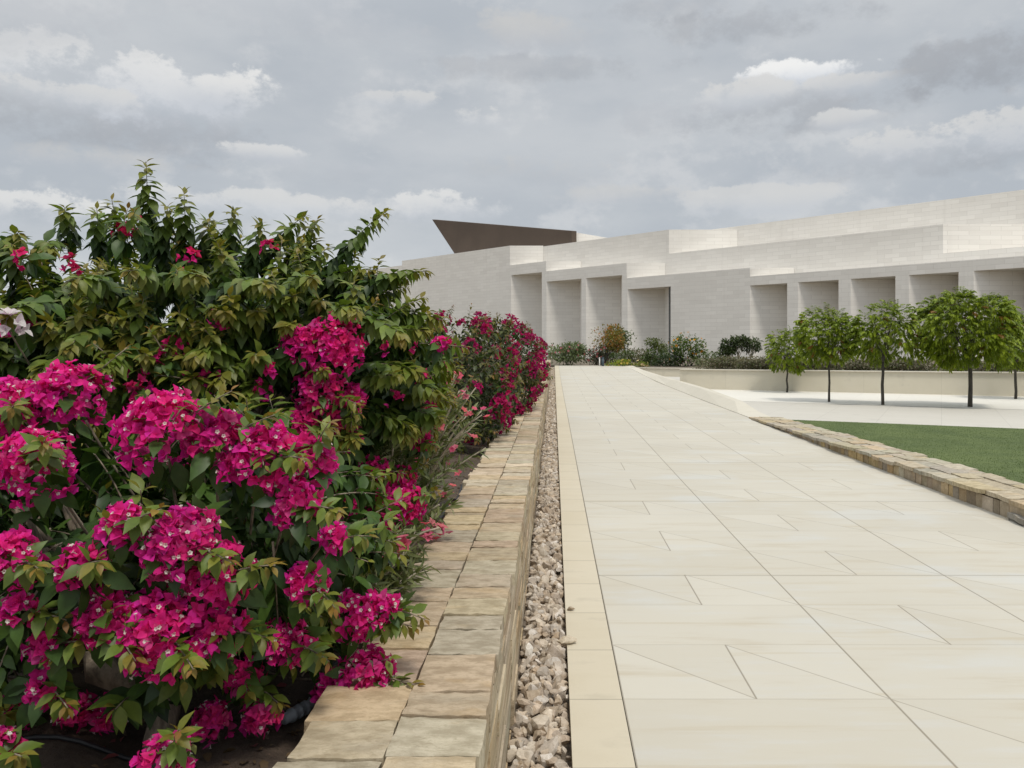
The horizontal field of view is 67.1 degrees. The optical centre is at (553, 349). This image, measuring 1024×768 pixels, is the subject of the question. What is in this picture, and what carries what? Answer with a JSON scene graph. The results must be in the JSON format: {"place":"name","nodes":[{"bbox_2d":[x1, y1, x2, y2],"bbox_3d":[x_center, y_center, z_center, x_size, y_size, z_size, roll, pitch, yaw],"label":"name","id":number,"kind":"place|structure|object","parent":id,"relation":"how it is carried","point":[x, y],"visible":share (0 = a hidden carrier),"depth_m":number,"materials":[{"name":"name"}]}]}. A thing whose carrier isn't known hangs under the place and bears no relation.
{"place":"outdoors","nodes":[
{"label":"outdoors","id":0,"kind":"place"},
{"bbox_2d":[7,356,524,767],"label":"soil","id":1,"kind":"structure","parent":0,"point":[58,754],"depth_m":2.18,"materials":[{"name":"brown soil"}]},
{"bbox_2d":[0,307,53,412],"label":"white bougainvillea","id":2,"kind":"object","parent":1,"relation":"on","point":[19,321],"visible":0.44,"depth_m":2.63,"materials":[{"name":"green plant"}]},
{"bbox_2d":[3,734,132,761],"bbox_3d":[-1.850,1.071,2.095,1.503,0.101,0.024,0,0,1],"label":"drip pipe","id":3,"kind":"object","parent":1,"relation":"on","point":[97,747],"visible":0.64,"depth_m":2.08,"materials":[{"name":"black plastic"}]},
{"bbox_2d":[0,340,430,767],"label":"bougainvillea","id":4,"kind":"object","parent":1,"relation":"on","point":[233,592],"visible":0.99,"depth_m":1.98,"materials":[{"name":"pink plant"}]},
{"bbox_2d":[0,158,471,532],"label":"bougainvillea","id":5,"kind":"object","parent":1,"relation":"on","point":[357,357],"visible":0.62,"depth_m":3.06,"materials":[{"name":"green plant"}]},
{"bbox_2d":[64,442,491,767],"bbox_3d":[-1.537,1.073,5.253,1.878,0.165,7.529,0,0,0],"label":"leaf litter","id":6,"kind":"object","parent":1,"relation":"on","point":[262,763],"visible":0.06,"depth_m":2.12,"materials":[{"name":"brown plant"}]},
{"bbox_2d":[281,479,467,724],"bbox_3d":[-0.703,1.087,4.872,0.094,0.104,5.258,0,0,1],"label":"drip pipe","id":7,"kind":"object","parent":1,"relation":"on","point":[298,711],"visible":0.19,"depth_m":2.30,"materials":[{"name":"grey plastic"}]},
{"bbox_2d":[338,513,447,632],"bbox_3d":[-0.743,0.867,2.950,0.548,0.524,0.552,0,0,36],"label":"oleander","id":8,"kind":"object","parent":1,"relation":"on","point":[409,540],"visible":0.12,"depth_m":2.94,"materials":[{"name":"green plant"}]},
{"bbox_2d":[344,436,464,540],"bbox_3d":[-0.806,0.738,3.823,0.702,0.739,0.752,0,0,12],"label":"oleander","id":9,"kind":"object","parent":1,"relation":"on","point":[427,480],"visible":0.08,"depth_m":3.83,"materials":[{"name":"green plant"}]},
{"bbox_2d":[369,367,493,514],"bbox_3d":[-0.827,0.587,4.965,0.863,1.041,0.970,0,0,0],"label":"oleander","id":10,"kind":"object","parent":1,"relation":"on","point":[451,447],"visible":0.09,"depth_m":4.96,"materials":[{"name":"green plant"}]},
{"bbox_2d":[419,303,527,453],"bbox_3d":[-1.221,0.309,8.833,1.917,1.665,2.646,0,0,0],"label":"bougainvillea","id":11,"kind":"object","parent":1,"relation":"on","point":[503,378],"visible":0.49,"depth_m":8.36,"materials":[{"name":"pink plant"}]},
{"bbox_2d":[445,311,548,415],"bbox_3d":[-0.957,0.233,12.002,1.804,1.710,3.444,0,0,0],"label":"bougainvillea","id":12,"kind":"object","parent":1,"relation":"on","point":[531,373],"visible":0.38,"depth_m":11.40,"materials":[{"name":"pink plant"}]},
{"bbox_2d":[484,323,553,401],"bbox_3d":[-0.792,0.245,15.623,1.640,1.611,3.227,0,0,0],"label":"bougainvillea","id":13,"kind":"object","parent":1,"relation":"on","point":[543,352],"visible":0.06,"depth_m":15.41,"materials":[{"name":"pink plant"}]},
{"bbox_2d":[0,0,1023,349],"label":"sky","id":14,"kind":"structure","parent":0,"point":[602,118],"materials":[{"name":"grey"}]},
{"bbox_2d":[530,366,635,766],"bbox_3d":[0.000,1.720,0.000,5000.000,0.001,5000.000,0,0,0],"label":"ground","id":15,"kind":"structure","parent":0,"point":[606,619],"depth_m":4.60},
{"bbox_2d":[273,360,550,767],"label":"planter wall","id":16,"kind":"structure","parent":15,"relation":"on","point":[460,655],"depth_m":2.60,"materials":[{"name":"stone"}]},
{"bbox_2d":[506,367,571,767],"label":"gravel","id":17,"kind":"structure","parent":15,"relation":"on","point":[543,684],"depth_m":4.27,"materials":[{"name":"beige gravel"}]},
{"bbox_2d":[557,635,576,645],"bbox_3d":[0.072,1.583,4.183,0.111,0.058,0.057,0,0,-29],"label":"stone","id":18,"kind":"object","parent":17,"relation":"on","point":[566,640],"visible":1,"depth_m":4.17,"materials":[{"name":"beige stone"}]},
{"bbox_2d":[555,365,635,767],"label":"kerb","id":19,"kind":"structure","parent":15,"relation":"on","point":[599,735],"depth_m":4.16,"materials":[{"name":"stone"}]},
{"bbox_2d":[547,358,1020,371],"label":"terrain","id":20,"kind":"structure","parent":0,"point":[554,363],"depth_m":50.60,"materials":[{"name":"soil"}]},
{"bbox_2d":[545,341,591,364],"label":"oleander bush","id":21,"kind":"object","parent":20,"relation":"on","point":[574,352],"visible":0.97,"depth_m":48.10,"materials":[{"name":"green plant"}]},
{"bbox_2d":[583,345,612,364],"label":"oleander bush","id":22,"kind":"object","parent":20,"relation":"on","point":[599,353],"visible":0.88,"depth_m":48.15,"materials":[{"name":"green plant"}]},
{"bbox_2d":[588,323,627,364],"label":"flame tree","id":23,"kind":"object","parent":20,"relation":"on","point":[609,344],"visible":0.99,"depth_m":47.90,"materials":[{"name":"green plant"}]},
{"bbox_2d":[590,349,636,364],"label":"dark shrub","id":24,"kind":"object","parent":20,"relation":"on","point":[616,355],"visible":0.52,"depth_m":50.01,"materials":[{"name":"green plant"}]},
{"bbox_2d":[604,358,631,365],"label":"lily bed","id":25,"kind":"object","parent":20,"relation":"on","point":[623,363],"visible":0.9,"depth_m":46.50,"materials":[{"name":"green plant"}]},
{"bbox_2d":[614,327,636,349],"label":"olive tree","id":26,"kind":"object","parent":20,"relation":"on","point":[627,338],"visible":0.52,"depth_m":53.56,"materials":[{"name":"green plant"}]},
{"bbox_2d":[612,346,659,364],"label":"dark shrub","id":27,"kind":"object","parent":20,"relation":"on","point":[637,352],"visible":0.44,"depth_m":50.34,"materials":[{"name":"green plant"}]},
{"bbox_2d":[631,360,648,366],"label":"lily bed","id":28,"kind":"object","parent":20,"relation":"on","point":[642,364],"visible":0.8,"depth_m":46.49,"materials":[{"name":"green plant"}]},
{"bbox_2d":[642,337,669,356],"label":"young tree","id":29,"kind":"object","parent":20,"relation":"on","point":[654,343],"visible":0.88,"depth_m":49.78,"materials":[{"name":"green plant"}]},
{"bbox_2d":[640,348,672,365],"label":"dark shrub","id":30,"kind":"object","parent":20,"relation":"on","point":[648,355],"visible":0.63,"depth_m":48.67,"materials":[{"name":"green plant"}]},
{"bbox_2d":[648,349,685,366],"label":"dark shrub","id":31,"kind":"object","parent":20,"relation":"on","point":[665,360],"visible":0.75,"depth_m":47.20,"materials":[{"name":"green plant"}]},
{"bbox_2d":[667,333,711,366],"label":"golden bush","id":32,"kind":"object","parent":20,"relation":"on","point":[675,345],"visible":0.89,"depth_m":46.63,"materials":[{"name":"green plant"}]},
{"bbox_2d":[366,190,1023,360],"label":"museum building","id":33,"kind":"structure","parent":20,"relation":"on","point":[714,287],"depth_m":67.47,"materials":[{"name":"concrete"}]},
{"bbox_2d":[693,351,734,366],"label":"dark shrub","id":34,"kind":"object","parent":20,"relation":"on","point":[715,353],"visible":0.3,"depth_m":44.43,"materials":[{"name":"green plant"}]},
{"bbox_2d":[688,355,754,368],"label":"hedge","id":35,"kind":"object","parent":20,"relation":"on","point":[720,362],"visible":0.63,"depth_m":35.76,"materials":[{"name":"green plant"}]},
{"bbox_2d":[717,338,737,356],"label":"young tree","id":36,"kind":"object","parent":20,"relation":"on","point":[727,350],"visible":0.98,"depth_m":43.79,"materials":[{"name":"green plant"}]},
{"bbox_2d":[729,334,749,356],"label":"young tree","id":37,"kind":"object","parent":20,"relation":"on","point":[736,341],"visible":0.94,"depth_m":43.74,"materials":[{"name":"green plant"}]},
{"bbox_2d":[739,335,763,356],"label":"young tree","id":38,"kind":"object","parent":20,"relation":"on","point":[753,346],"visible":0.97,"depth_m":43.82,"materials":[{"name":"green plant"}]},
{"bbox_2d":[733,356,778,369],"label":"hedge","id":39,"kind":"object","parent":20,"relation":"on","point":[747,364],"visible":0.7,"depth_m":34.28,"materials":[{"name":"green plant"}]},
{"bbox_2d":[774,358,838,369],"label":"hedge","id":40,"kind":"object","parent":20,"relation":"on","point":[807,366],"visible":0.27,"depth_m":32.67,"materials":[{"name":"green plant"}]},
{"bbox_2d":[818,356,885,370],"bbox_3d":[12.164,0.675,30.997,3.112,1.016,1.641,0,0,0],"label":"hedge","id":41,"kind":"object","parent":20,"relation":"on","point":[850,364],"visible":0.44,"depth_m":30.71,"materials":[{"name":"green plant"}]},
{"bbox_2d":[872,356,948,370],"bbox_3d":[13.821,0.678,29.490,3.410,0.921,1.589,0,0,0],"label":"hedge","id":42,"kind":"object","parent":20,"relation":"on","point":[895,366],"visible":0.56,"depth_m":29.14,"materials":[{"name":"green plant"}]},
{"bbox_2d":[932,361,1023,371],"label":"hedge","id":43,"kind":"object","parent":20,"relation":"on","point":[981,369],"visible":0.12,"depth_m":27.05,"materials":[{"name":"green plant"}]},
{"bbox_2d":[559,365,1023,767],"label":"path","id":44,"kind":"structure","parent":0,"point":[773,597],"depth_m":5.02,"materials":[{"name":"stone"}]},
{"bbox_2d":[1007,512,1023,526],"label":"stone slab","id":45,"kind":"structure","parent":44,"relation":"on","point":[1015,517],"depth_m":7.07,"materials":[{"name":"stone"}]},
{"bbox_2d":[668,377,1023,428],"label":"plaza","id":46,"kind":"structure","parent":0,"point":[979,417],"depth_m":17.72,"materials":[{"name":"beige stone"}]},
{"bbox_2d":[626,366,770,417],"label":"ramp bank","id":47,"kind":"structure","parent":46,"relation":"on","point":[723,401],"depth_m":22.40,"materials":[{"name":"stone"}]},
{"bbox_2d":[631,367,1023,395],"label":"terrace wall","id":48,"kind":"structure","parent":46,"relation":"on","point":[943,383],"depth_m":26.75,"materials":[{"name":"stone"}]},
{"bbox_2d":[749,417,1023,517],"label":"lawn wall","id":49,"kind":"structure","parent":46,"relation":"on","point":[997,494],"depth_m":9.23,"materials":[{"name":"stone"}]},
{"bbox_2d":[710,389,1023,409],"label":"pavement","id":50,"kind":"structure","parent":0,"point":[961,401],"depth_m":23.02,"materials":[{"name":"beige stone"}]},
{"bbox_2d":[763,325,812,391],"bbox_3d":[8.229,0.338,26.915,1.743,2.399,1.866,0,0,0],"label":"shade tree","id":51,"kind":"object","parent":50,"relation":"on","point":[787,360],"visible":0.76,"depth_m":26.67,"materials":[{"name":"green plant"}]},
{"bbox_2d":[792,302,863,401],"bbox_3d":[7.831,0.089,21.997,1.895,2.890,2.006,0,0,0],"label":"shade tree","id":52,"kind":"object","parent":50,"relation":"on","point":[822,351],"visible":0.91,"depth_m":21.67,"materials":[{"name":"green plant"}]},
{"bbox_2d":[844,298,929,404],"bbox_3d":[9.005,0.062,20.867,2.180,2.949,2.144,0,0,0],"label":"shade tree","id":53,"kind":"object","parent":50,"relation":"on","point":[879,353],"visible":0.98,"depth_m":20.51,"materials":[{"name":"green plant"}]},
{"bbox_2d":[914,286,1023,406],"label":"shade tree","id":54,"kind":"object","parent":50,"relation":"on","point":[1007,330],"visible":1,"depth_m":19.44,"materials":[{"name":"green plant"}]},
{"bbox_2d":[982,311,1023,398],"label":"shade tree","id":55,"kind":"object","parent":50,"relation":"on","point":[1017,365],"visible":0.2,"depth_m":23.27,"materials":[{"name":"green plant"}]},
{"bbox_2d":[790,419,1023,483],"bbox_3d":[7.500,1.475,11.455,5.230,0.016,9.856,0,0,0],"label":"grass","id":56,"kind":"structure","parent":0,"point":[945,445],"depth_m":12.44,"materials":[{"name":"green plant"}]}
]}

